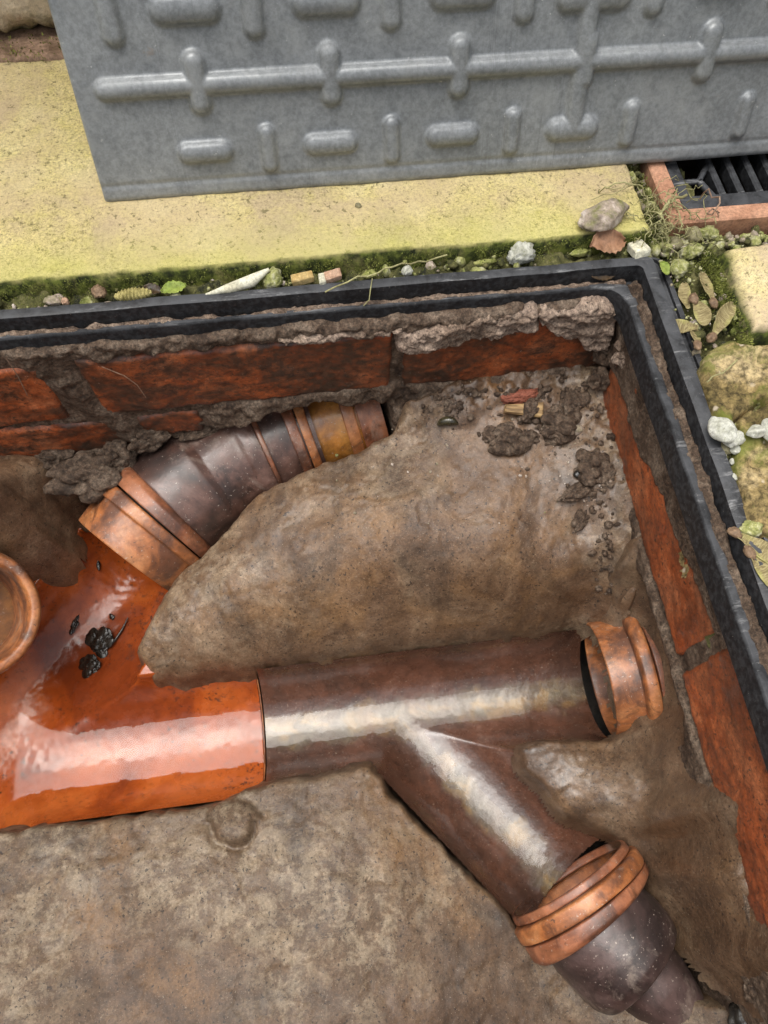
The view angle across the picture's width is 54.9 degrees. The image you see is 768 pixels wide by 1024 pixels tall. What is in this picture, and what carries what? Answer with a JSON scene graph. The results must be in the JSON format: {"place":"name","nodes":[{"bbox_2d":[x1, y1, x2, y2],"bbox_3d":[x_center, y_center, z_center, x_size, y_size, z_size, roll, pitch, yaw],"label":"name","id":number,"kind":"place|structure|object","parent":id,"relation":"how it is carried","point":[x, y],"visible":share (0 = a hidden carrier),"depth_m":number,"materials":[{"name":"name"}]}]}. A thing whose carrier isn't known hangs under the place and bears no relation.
{"place":"outdoors","nodes":[
{"label":"outdoors","id":0,"kind":"place"},
{"bbox_2d":[0,0,63,62],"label":"garden wall","id":1,"kind":"structure","parent":0,"point":[20,20],"depth_m":0.58,"materials":[{"name":"stone"}]},
{"bbox_2d":[0,33,62,62],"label":"moss","id":2,"kind":"object","parent":1,"relation":"on","point":[13,51],"visible":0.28,"depth_m":0.58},
{"bbox_2d":[258,403,610,876],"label":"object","id":3,"kind":"structure","parent":0,"point":[592,700],"depth_m":0.70,"materials":[{"name":"black rubber"}]},
{"bbox_2d":[0,455,89,586],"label":"concrete benching","id":4,"kind":"object","parent":3,"relation":"on","point":[42,539],"visible":0.52,"depth_m":0.61,"materials":[{"name":"brown concrete"}]},
{"bbox_2d":[34,449,74,469],"bbox_3d":[-0.272,-0.045,0.610,0.037,0.024,0.023,-6,65,-5],"label":"mortar lump","id":5,"kind":"object","parent":4,"relation":"on","point":[48,458],"visible":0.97,"depth_m":0.60,"materials":[{"name":"grey concrete"}]},
{"bbox_2d":[0,761,728,1023],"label":"concrete benching","id":6,"kind":"object","parent":3,"relation":"on","point":[355,893],"visible":0.94,"depth_m":0.52,"materials":[{"name":"concrete"}]},
{"bbox_2d":[0,528,265,828],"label":"junction channel","id":7,"kind":"object","parent":6,"relation":"in","point":[119,731],"visible":0.64,"depth_m":0.64,"materials":[{"name":"orange plastic"}]},
{"bbox_2d":[0,553,41,673],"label":"pipe end","id":8,"kind":"object","parent":7,"relation":"on","point":[20,609],"visible":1,"depth_m":0.58,"materials":[{"name":"orange plastic"}]},
{"bbox_2d":[69,615,78,634],"bbox_3d":[-0.282,0.102,0.673,0.010,0.006,0.020,5,65,1],"label":"sludge","id":9,"kind":"object","parent":7,"relation":"on","point":[74,624],"visible":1,"depth_m":0.67,"materials":[{"name":"black soil"}]},
{"bbox_2d":[78,654,100,678],"bbox_3d":[-0.264,0.139,0.662,0.027,0.009,0.023,-28,66,17],"label":"sludge","id":10,"kind":"object","parent":7,"relation":"on","point":[89,664],"visible":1,"depth_m":0.66,"materials":[{"name":"black soil"}]},
{"bbox_2d":[96,561,99,570],"bbox_3d":[-0.266,0.049,0.689,0.005,0.004,0.014,-28,65,17],"label":"sludge","id":11,"kind":"object","parent":7,"relation":"on","point":[98,565],"visible":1,"depth_m":0.69,"materials":[{"name":"black soil"}]},
{"bbox_2d":[85,626,113,658],"bbox_3d":[-0.261,0.122,0.671,0.041,0.008,0.032,-43,70,12],"label":"sludge","id":12,"kind":"object","parent":7,"relation":"on","point":[99,641],"visible":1,"depth_m":0.67,"materials":[{"name":"black soil"}]},
{"bbox_2d":[103,617,127,651],"bbox_3d":[-0.242,0.112,0.672,0.005,0.003,0.036,28,67,11],"label":"twig","id":13,"kind":"object","parent":7,"relation":"on","point":[115,639],"visible":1,"depth_m":0.67,"materials":[{"name":"wood"}]},
{"bbox_2d":[79,400,388,590],"bbox_3d":[-0.125,-0.038,0.664,0.286,0.131,0.125,-30,69,-15],"label":"inlet pipe","id":14,"kind":"object","parent":7,"relation":"on","point":[165,515],"visible":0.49,"depth_m":0.61,"materials":[{"name":"brown plastic"}]},
{"bbox_2d":[42,448,137,503],"bbox_3d":[-0.241,-0.034,0.610,0.066,0.036,0.055,10,65,3],"label":"mortar lump","id":15,"kind":"object","parent":14,"relation":"on","point":[92,476],"visible":0.96,"depth_m":0.60,"materials":[{"name":"grey concrete"}]},
{"bbox_2d":[101,439,131,466],"bbox_3d":[-0.220,-0.050,0.611,0.025,0.025,0.023,-6,65,-5],"label":"mortar lump","id":16,"kind":"object","parent":15,"relation":"on","point":[114,449],"visible":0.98,"depth_m":0.60,"materials":[{"name":"grey concrete"}]},
{"bbox_2d":[127,429,171,453],"bbox_3d":[-0.190,-0.061,0.605,0.042,0.023,0.018,-22,68,-11],"label":"mortar lump","id":17,"kind":"object","parent":14,"relation":"on","point":[148,441],"visible":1,"depth_m":0.60,"materials":[{"name":"concrete"}]},
{"bbox_2d":[137,364,635,690],"bbox_3d":[-0.005,0.017,0.623,0.434,0.190,0.218,-6,65,-5],"label":"concrete benching","id":18,"kind":"object","parent":7,"relation":"on","point":[308,566],"visible":0.94,"depth_m":0.59,"materials":[{"name":"brown concrete"}]},
{"bbox_2d":[437,416,458,425],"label":"pebble","id":19,"kind":"object","parent":18,"relation":"on","point":[446,420],"visible":1,"depth_m":0.58,"materials":[{"name":"grey stone"}]},
{"bbox_2d":[335,381,625,538],"bbox_3d":[0.083,-0.042,0.585,0.243,0.051,0.118,-6,65,-5],"label":"grit","id":20,"kind":"object","parent":18,"relation":"on","point":[430,471],"visible":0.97,"depth_m":0.58,"materials":[{"name":"stone"}]},
{"bbox_2d":[481,425,496,442],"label":"rubble clump","id":21,"kind":"object","parent":18,"relation":"on","point":[488,435],"visible":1,"depth_m":0.59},
{"bbox_2d":[487,421,539,455],"bbox_3d":[0.104,-0.058,0.589,0.046,0.021,0.030,-11,66,-7],"label":"rubble clump","id":22,"kind":"object","parent":18,"relation":"on","point":[511,439],"visible":1,"depth_m":0.58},
{"bbox_2d":[500,388,538,403],"bbox_3d":[0.109,-0.092,0.590,0.034,0.011,0.012,-11,66,-7],"label":"brick fragment","id":23,"kind":"object","parent":18,"relation":"on","point":[519,396],"visible":1,"depth_m":0.59,"materials":[{"name":"red brick"}]},
{"bbox_2d":[421,370,625,604],"bbox_3d":[0.132,-0.052,0.614,0.231,0.098,0.123,39,70,15],"label":"grit","id":24,"kind":"object","parent":18,"relation":"on","point":[476,393],"visible":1,"depth_m":0.59,"materials":[{"name":"brown gravel"}]},
{"bbox_2d":[504,402,543,417],"bbox_3d":[0.111,-0.082,0.586,0.031,0.004,0.012,6,82,-6],"label":"wood chip","id":25,"kind":"object","parent":18,"relation":"on","point":[513,409],"visible":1,"depth_m":0.58,"materials":[{"name":"beige wood"}]},
{"bbox_2d":[517,398,538,422],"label":"rubble clump","id":26,"kind":"object","parent":18,"relation":"on","point":[530,409],"visible":1,"depth_m":0.58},
{"bbox_2d":[540,404,582,445],"bbox_3d":[0.140,-0.070,0.590,0.032,0.025,0.035,17,66,6],"label":"rubble clump","id":27,"kind":"object","parent":18,"relation":"on","point":[559,426],"visible":1,"depth_m":0.58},
{"bbox_2d":[559,388,590,414],"bbox_3d":[0.153,-0.090,0.595,0.024,0.014,0.033,29,67,11],"label":"rubble clump","id":28,"kind":"object","parent":18,"relation":"on","point":[574,401],"visible":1,"depth_m":0.59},
{"bbox_2d":[556,481,593,502],"bbox_3d":[0.152,-0.016,0.579,0.039,0.012,0.015,-22,68,-11],"label":"rubble clump","id":29,"kind":"object","parent":18,"relation":"on","point":[576,491],"visible":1,"depth_m":0.57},
{"bbox_2d":[573,470,579,477],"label":"pebble","id":30,"kind":"object","parent":18,"relation":"on","point":[576,473],"visible":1,"depth_m":0.58,"materials":[{"name":"grey stone"}]},
{"bbox_2d":[575,425,582,434],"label":"pebble","id":31,"kind":"object","parent":18,"relation":"on","point":[578,430],"visible":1,"depth_m":0.59,"materials":[{"name":"stone"}]},
{"bbox_2d":[571,508,589,532],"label":"rubble clump","id":32,"kind":"object","parent":18,"relation":"on","point":[579,522],"visible":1,"depth_m":0.58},
{"bbox_2d":[573,447,615,485],"bbox_3d":[0.165,-0.036,0.579,0.031,0.021,0.034,-17,67,-9],"label":"rubble clump","id":33,"kind":"object","parent":18,"relation":"on","point":[593,469],"visible":1,"depth_m":0.57,"materials":[{"name":"brown soil"}]},
{"bbox_2d":[586,366,609,390],"bbox_3d":[0.170,-0.105,0.586,0.019,0.024,0.018,-6,65,-5],"label":"mortar lump","id":34,"kind":"object","parent":18,"relation":"on","point":[598,379],"visible":1,"depth_m":0.58,"materials":[{"name":"brown concrete"}]},
{"bbox_2d":[592,340,611,366],"bbox_3d":[0.174,-0.127,0.576,0.024,0.025,0.026,-6,65,-5],"label":"mortar lump","id":35,"kind":"object","parent":18,"relation":"on","point":[601,358],"visible":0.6,"depth_m":0.57,"materials":[{"name":"concrete"}]},
{"bbox_2d":[257,630,606,915],"bbox_3d":[0.048,0.224,0.604,0.284,0.044,0.221,-6,65,-5],"label":"junction channel","id":36,"kind":"object","parent":6,"relation":"on","point":[435,736],"visible":0.99,"depth_m":0.64,"materials":[{"name":"brown plastic"}]},
{"bbox_2d":[512,840,703,1023],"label":"inlet pipe","id":37,"kind":"object","parent":36,"relation":"attached to","point":[596,928],"visible":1,"depth_m":0.50,"materials":[{"name":"brown plastic"}]},
{"bbox_2d":[584,616,664,734],"bbox_3d":[0.211,0.135,0.620,0.076,0.117,0.118,-6,65,-5],"label":"inlet pipe","id":38,"kind":"object","parent":36,"relation":"attached to","point":[631,662],"visible":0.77,"depth_m":0.58,"materials":[{"name":"orange plastic"}]},
{"bbox_2d":[511,536,767,1022],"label":"concrete benching","id":39,"kind":"object","parent":6,"relation":"on","point":[655,804],"visible":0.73,"depth_m":0.54,"materials":[{"name":"concrete"}]},
{"bbox_2d":[727,1002,745,1023],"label":"pebble","id":40,"kind":"object","parent":6,"relation":"on","point":[735,1016],"visible":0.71,"depth_m":0.48,"materials":[{"name":"grey stone"}]},
{"label":"ground","id":41,"kind":"structure","parent":0,"visible":0},
{"bbox_2d":[0,295,615,455],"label":"brick wall","id":42,"kind":"structure","parent":41,"relation":"on","point":[78,398],"depth_m":0.55,"materials":[{"name":"red brick"}]},
{"bbox_2d":[6,358,27,395],"bbox_3d":[-0.252,-0.092,0.508,0.004,0.043,0.003,-6,65,-5],"label":"hair root","id":43,"kind":"object","parent":42,"relation":"hanging from","point":[17,376],"visible":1,"depth_m":0.51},
{"bbox_2d":[102,367,145,396],"bbox_3d":[-0.185,-0.092,0.528,0.020,0.041,0.002,-6,65,-5],"label":"hair root","id":44,"kind":"object","parent":42,"relation":"attached to","point":[126,377],"visible":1,"depth_m":0.52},
{"bbox_2d":[171,425,219,441],"bbox_3d":[-0.155,-0.069,0.616,0.067,0.021,0.020,-11,66,-7],"label":"mortar lump","id":45,"kind":"object","parent":42,"relation":"attached to","point":[189,435],"visible":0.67,"depth_m":0.61,"materials":[{"name":"concrete"}]},
{"bbox_2d":[0,59,650,301],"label":"paving slab","id":46,"kind":"structure","parent":41,"relation":"on","point":[61,219],"depth_m":0.51,"materials":[{"name":"concrete"}]},
{"bbox_2d":[355,203,361,208],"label":"stone","id":47,"kind":"object","parent":46,"relation":"on","point":[358,205],"visible":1,"depth_m":0.52,"materials":[{"name":"beige stone"}]},
{"bbox_2d":[47,0,767,201],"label":"manhole cover","id":48,"kind":"object","parent":46,"relation":"on","point":[175,98],"visible":1,"depth_m":0.49,"materials":[{"name":"metal"}]},
{"bbox_2d":[577,198,629,231],"bbox_3d":[0.153,-0.204,0.513,0.041,0.019,0.021,-33,70,-16],"label":"stone","id":49,"kind":"object","parent":46,"relation":"on","point":[604,215],"visible":1,"depth_m":0.51,"materials":[{"name":"grey stone"}]},
{"bbox_2d":[0,165,718,309],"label":"soil","id":50,"kind":"structure","parent":41,"relation":"on","point":[559,258],"depth_m":0.52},
{"bbox_2d":[61,297,69,304],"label":"stone","id":51,"kind":"object","parent":50,"relation":"on","point":[65,301],"visible":1,"depth_m":0.49,"materials":[{"name":"pink stone"}]},
{"bbox_2d":[114,287,151,300],"bbox_3d":[-0.166,-0.144,0.489,0.025,0.009,0.010,-9,66,-6],"label":"catkin","id":52,"kind":"object","parent":50,"relation":"on","point":[132,293],"visible":1,"depth_m":0.49},
{"bbox_2d":[142,283,162,294],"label":"leaf","id":53,"kind":"object","parent":50,"relation":"on","point":[155,288],"visible":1,"depth_m":0.49,"materials":[{"name":"plant"}]},
{"bbox_2d":[262,266,282,288],"bbox_3d":[-0.075,-0.158,0.499,0.015,0.013,0.015,-15,66,-9],"label":"stone","id":54,"kind":"object","parent":50,"relation":"on","point":[272,278],"visible":1,"depth_m":0.49,"materials":[{"name":"beige stone"}]},
{"bbox_2d":[290,270,313,285],"bbox_3d":[-0.055,-0.158,0.499,0.015,0.006,0.007,-15,61,0],"label":"chip","id":55,"kind":"object","parent":50,"relation":"on","point":[302,278],"visible":1,"depth_m":0.50,"materials":[{"name":"yellow stone"}]},
{"bbox_2d":[318,273,325,284],"bbox_3d":[-0.042,-0.156,0.498,0.005,0.007,0.009,-12,67,-4],"label":"chip","id":56,"kind":"object","parent":50,"relation":"on","point":[322,279],"visible":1,"depth_m":0.49,"materials":[{"name":"white stone"}]},
{"bbox_2d":[324,268,341,282],"bbox_3d":[-0.034,-0.159,0.498,0.012,0.007,0.008,-15,70,2],"label":"chip","id":57,"kind":"object","parent":50,"relation":"on","point":[333,275],"visible":1,"depth_m":0.50,"materials":[{"name":"pink brick"}]},
{"bbox_2d":[362,269,377,278],"bbox_3d":[-0.010,-0.163,0.507,0.012,0.005,0.006,-9,66,-6],"label":"chip","id":58,"kind":"object","parent":50,"relation":"on","point":[367,273],"visible":0.9,"depth_m":0.51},
{"bbox_2d":[0,163,755,358],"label":"moss","id":59,"kind":"object","parent":50,"relation":"on","point":[717,291],"visible":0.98,"depth_m":0.51,"materials":[{"name":"green plant"}]},
{"bbox_2d":[160,280,186,293],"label":"leaf","id":60,"kind":"object","parent":59,"relation":"on","point":[169,287],"visible":1,"depth_m":0.49,"materials":[{"name":"green plant"}]},
{"bbox_2d":[325,254,446,292],"bbox_3d":[0.002,-0.160,0.490,0.088,0.009,0.005,-17,67,-9],"label":"dry stalk","id":61,"kind":"object","parent":59,"relation":"on","point":[386,268],"visible":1,"depth_m":0.49,"materials":[{"name":"plant"}]},
{"bbox_2d":[401,265,412,275],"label":"stone","id":62,"kind":"object","parent":50,"relation":"on","point":[406,270],"visible":1,"depth_m":0.51,"materials":[{"name":"white stone"}]},
{"bbox_2d":[473,258,496,266],"bbox_3d":[0.071,-0.174,0.516,0.017,0.005,0.005,-11,66,-7],"label":"chip","id":63,"kind":"object","parent":50,"relation":"on","point":[490,261],"visible":1,"depth_m":0.51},
{"bbox_2d":[506,241,535,264],"bbox_3d":[0.095,-0.180,0.514,0.020,0.016,0.016,-22,68,-11],"label":"stone","id":64,"kind":"object","parent":50,"relation":"on","point":[520,252],"visible":1,"depth_m":0.51,"materials":[{"name":"grey stone"}]},
{"bbox_2d":[568,248,588,256],"bbox_3d":[0.138,-0.183,0.523,0.016,0.006,0.007,-14,66,-8],"label":"chip","id":65,"kind":"object","parent":50,"relation":"on","point":[577,252],"visible":1,"depth_m":0.52,"materials":[{"name":"stone"}]},
{"bbox_2d":[590,229,626,253],"bbox_3d":[0.156,-0.188,0.512,0.023,0.010,0.019,22,66,9],"label":"leaf","id":66,"kind":"object","parent":50,"relation":"on","point":[610,241],"visible":1,"depth_m":0.51,"materials":[{"name":"brown plant"}]},
{"bbox_2d":[627,239,650,258],"bbox_3d":[0.178,-0.183,0.517,0.012,0.008,0.014,-16,54,-9],"label":"chip","id":67,"kind":"object","parent":50,"relation":"on","point":[635,250],"visible":1,"depth_m":0.51,"materials":[{"name":"white stone"}]},
{"bbox_2d":[591,175,716,262],"bbox_3d":[0.195,-0.214,0.523,0.092,0.024,0.077,28,67,11],"label":"root tangle","id":68,"kind":"object","parent":50,"relation":"on","point":[665,228],"visible":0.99,"depth_m":0.52,"materials":[{"name":"plant"}]},
{"bbox_2d":[669,236,683,250],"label":"stone","id":69,"kind":"object","parent":50,"relation":"on","point":[675,239],"visible":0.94,"depth_m":0.52,"materials":[{"name":"grey stone"}]},
{"bbox_2d":[678,242,704,260],"bbox_3d":[0.216,-0.183,0.519,0.020,0.011,0.012,-28,69,-14],"label":"stone","id":70,"kind":"object","parent":50,"relation":"on","point":[688,252],"visible":1,"depth_m":0.52,"materials":[{"name":"green stone"}]},
{"bbox_2d":[685,226,701,241],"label":"stone","id":71,"kind":"object","parent":50,"relation":"on","point":[695,238],"visible":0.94,"depth_m":0.52,"materials":[{"name":"grey stone"}]},
{"bbox_2d":[700,225,718,239],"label":"stone","id":72,"kind":"object","parent":50,"relation":"on","point":[713,233],"visible":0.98,"depth_m":0.52,"materials":[{"name":"green stone"}]},
{"bbox_2d":[0,257,767,772],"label":"access frame","id":73,"kind":"object","parent":41,"relation":"on","point":[640,295],"visible":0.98,"depth_m":0.49,"materials":[{"name":"black plastic"}]},
{"bbox_2d":[206,268,269,294],"bbox_3d":[-0.097,-0.152,0.492,0.045,0.009,0.008,-16,66,-9],"label":"shard","id":74,"kind":"object","parent":73,"relation":"on","point":[250,280],"visible":1,"depth_m":0.49,"materials":[{"name":"white ceramic"}]},
{"bbox_2d":[363,278,372,305],"bbox_3d":[-0.011,-0.149,0.501,0.008,0.016,0.010,-6,65,-5],"label":"hair root","id":75,"kind":"object","parent":73,"relation":"hanging from","point":[369,293],"visible":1,"depth_m":0.50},
{"bbox_2d":[591,275,613,280],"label":"leaf","id":76,"kind":"object","parent":73,"relation":"on","point":[604,278],"visible":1,"depth_m":0.52,"materials":[{"name":"brown plant"}]},
{"bbox_2d":[659,261,669,274],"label":"leaf","id":77,"kind":"object","parent":73,"relation":"on","point":[665,267],"visible":1,"depth_m":0.51,"materials":[{"name":"green plant"}]},
{"bbox_2d":[721,442,731,454],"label":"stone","id":78,"kind":"object","parent":73,"relation":"on","point":[725,448],"visible":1,"depth_m":0.45,"materials":[{"name":"beige stone"}]},
{"bbox_2d":[726,526,767,563],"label":"winged seed","id":79,"kind":"object","parent":73,"relation":"on","point":[745,539],"visible":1,"depth_m":0.42,"materials":[{"name":"yellow plant"}]},
{"bbox_2d":[739,520,762,536],"bbox_3d":[0.212,0.009,0.428,0.014,0.009,0.012,-6,65,-5],"label":"stone","id":80,"kind":"object","parent":73,"relation":"on","point":[751,528],"visible":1,"depth_m":0.43,"materials":[{"name":"yellow stone"}]},
{"bbox_2d":[743,545,767,586],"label":"winged seed","id":81,"kind":"object","parent":73,"relation":"on","point":[750,553],"visible":1,"depth_m":0.42,"materials":[{"name":"yellow plant"}]},
{"bbox_2d":[603,321,767,1023],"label":"brick wall","id":82,"kind":"structure","parent":41,"relation":"on","point":[720,748],"depth_m":0.49,"materials":[{"name":"red brick"}]},
{"bbox_2d":[611,340,624,368],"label":"mortar lump","id":83,"kind":"object","parent":82,"relation":"attached to","point":[617,358],"visible":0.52,"depth_m":0.55,"materials":[{"name":"grey concrete"}]},
{"bbox_2d":[741,976,755,1007],"bbox_3d":[0.234,0.297,0.462,0.018,0.021,0.023,-6,65,-5],"label":"mortar lump","id":84,"kind":"object","parent":82,"relation":"attached to","point":[748,989],"visible":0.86,"depth_m":0.46,"materials":[{"name":"grey concrete"}]},
{"bbox_2d":[639,154,767,237],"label":"drain gully","id":85,"kind":"object","parent":41,"relation":"on","point":[738,185],"visible":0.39,"depth_m":0.55,"materials":[{"name":"brick"}]},
{"bbox_2d":[699,188,720,216],"bbox_3d":[0.228,-0.217,0.520,0.015,0.019,0.019,-37,71,-17],"label":"root strand","id":86,"kind":"object","parent":85,"relation":"on","point":[715,209],"visible":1,"depth_m":0.52},
{"bbox_2d":[669,240,763,648],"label":"soil","id":87,"kind":"structure","parent":41,"relation":"on","point":[697,287],"depth_m":0.52,"materials":[{"name":"brown soil"}]},
{"bbox_2d":[0,164,767,425],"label":"gravel","id":88,"kind":"structure","parent":87,"relation":"on","point":[453,264],"depth_m":0.51,"materials":[{"name":"stone"}]},
{"bbox_2d":[91,284,106,298],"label":"pebble","id":89,"kind":"object","parent":88,"relation":"on","point":[98,291],"visible":1,"depth_m":0.49,"materials":[{"name":"brown stone"}]},
{"bbox_2d":[12,164,767,355],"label":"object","id":90,"kind":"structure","parent":87,"relation":"on","point":[729,236],"depth_m":0.53,"materials":[{"name":"plant"}]},
{"bbox_2d":[43,295,61,305],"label":"stone","id":91,"kind":"object","parent":90,"relation":"on","point":[53,300],"visible":1,"depth_m":0.49,"materials":[{"name":"beige stone"}]},
{"bbox_2d":[669,259,688,278],"bbox_3d":[0.204,-0.169,0.513,0.013,0.011,0.014,23,66,9],"label":"stone","id":92,"kind":"object","parent":87,"relation":"on","point":[677,270],"visible":1,"depth_m":0.51,"materials":[{"name":"stone"}]},
{"bbox_2d":[678,282,690,308],"bbox_3d":[0.205,-0.148,0.505,0.008,0.002,0.023,-2,64,16],"label":"winged seed","id":93,"kind":"object","parent":87,"relation":"on","point":[684,291],"visible":1,"depth_m":0.51,"materials":[{"name":"beige plant"}]},
{"bbox_2d":[676,319,698,332],"bbox_3d":[0.200,-0.123,0.493,0.018,0.003,0.010,20,83,27],"label":"winged seed","id":94,"kind":"object","parent":87,"relation":"on","point":[684,326],"visible":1,"depth_m":0.49,"materials":[{"name":"beige plant"}]},
{"bbox_2d":[690,329,701,350],"bbox_3d":[0.205,-0.114,0.486,0.009,0.005,0.023,20,52,-4],"label":"winged seed","id":95,"kind":"object","parent":87,"relation":"on","point":[697,343],"visible":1,"depth_m":0.48,"materials":[{"name":"beige plant"}]},
{"bbox_2d":[688,293,711,325],"bbox_3d":[0.211,-0.136,0.494,0.010,0.006,0.026,-15,66,-8],"label":"winged seed","id":96,"kind":"object","parent":87,"relation":"on","point":[702,313],"visible":1,"depth_m":0.49,"materials":[{"name":"beige plant"}]},
{"bbox_2d":[699,271,717,308],"bbox_3d":[0.221,-0.152,0.504,0.010,0.005,0.033,6,63,-21],"label":"winged seed","id":97,"kind":"object","parent":87,"relation":"on","point":[708,289],"visible":1,"depth_m":0.51,"materials":[{"name":"beige plant"}]},
{"bbox_2d":[706,301,735,342],"bbox_3d":[0.223,-0.126,0.488,0.011,0.007,0.039,33,68,13],"label":"winged seed","id":98,"kind":"object","parent":87,"relation":"on","point":[726,312],"visible":1,"depth_m":0.49,"materials":[{"name":"beige plant"}]},
{"bbox_2d":[678,404,767,577],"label":"stone","id":99,"kind":"structure","parent":41,"relation":"on","point":[749,467],"depth_m":0.44,"materials":[{"name":"yellow stone"}]},
{"bbox_2d":[722,430,745,447],"bbox_3d":[0.211,-0.044,0.445,0.012,0.009,0.011,-34,70,-16],"label":"stone","id":100,"kind":"object","parent":99,"relation":"on","point":[740,439],"visible":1,"depth_m":0.44,"materials":[{"name":"white stone"}]},
{"bbox_2d":[730,446,740,454],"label":"stone","id":101,"kind":"object","parent":99,"relation":"on","point":[735,450],"visible":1,"depth_m":0.45,"materials":[{"name":"white stone"}]},
{"bbox_2d":[746,424,766,437],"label":"stone","id":102,"kind":"object","parent":99,"relation":"on","point":[756,431],"visible":1,"depth_m":0.44,"materials":[{"name":"white stone"}]},
{"bbox_2d":[761,418,767,440],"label":"stone","id":103,"kind":"object","parent":99,"relation":"on","point":[764,422],"visible":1,"depth_m":0.44,"materials":[{"name":"white stone"}]},
{"bbox_2d":[697,341,767,422],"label":"stone","id":104,"kind":"structure","parent":41,"relation":"on","point":[736,391],"depth_m":0.47,"materials":[{"name":"beige stone"}]},
{"bbox_2d":[707,416,736,442],"bbox_3d":[0.203,-0.050,0.445,0.015,0.013,0.020,-33,70,-16],"label":"stone","id":105,"kind":"object","parent":104,"relation":"on","point":[722,429],"visible":1,"depth_m":0.44,"materials":[{"name":"white stone"}]},
{"bbox_2d":[706,359,737,382],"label":"dry stalk","id":106,"kind":"object","parent":104,"relation":"on","point":[735,361],"visible":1,"depth_m":0.46,"materials":[{"name":"beige plant"}]},
{"bbox_2d":[717,244,767,345],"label":"paving slab","id":107,"kind":"structure","parent":41,"relation":"on","point":[745,269],"depth_m":0.50,"materials":[{"name":"concrete"}]}
]}

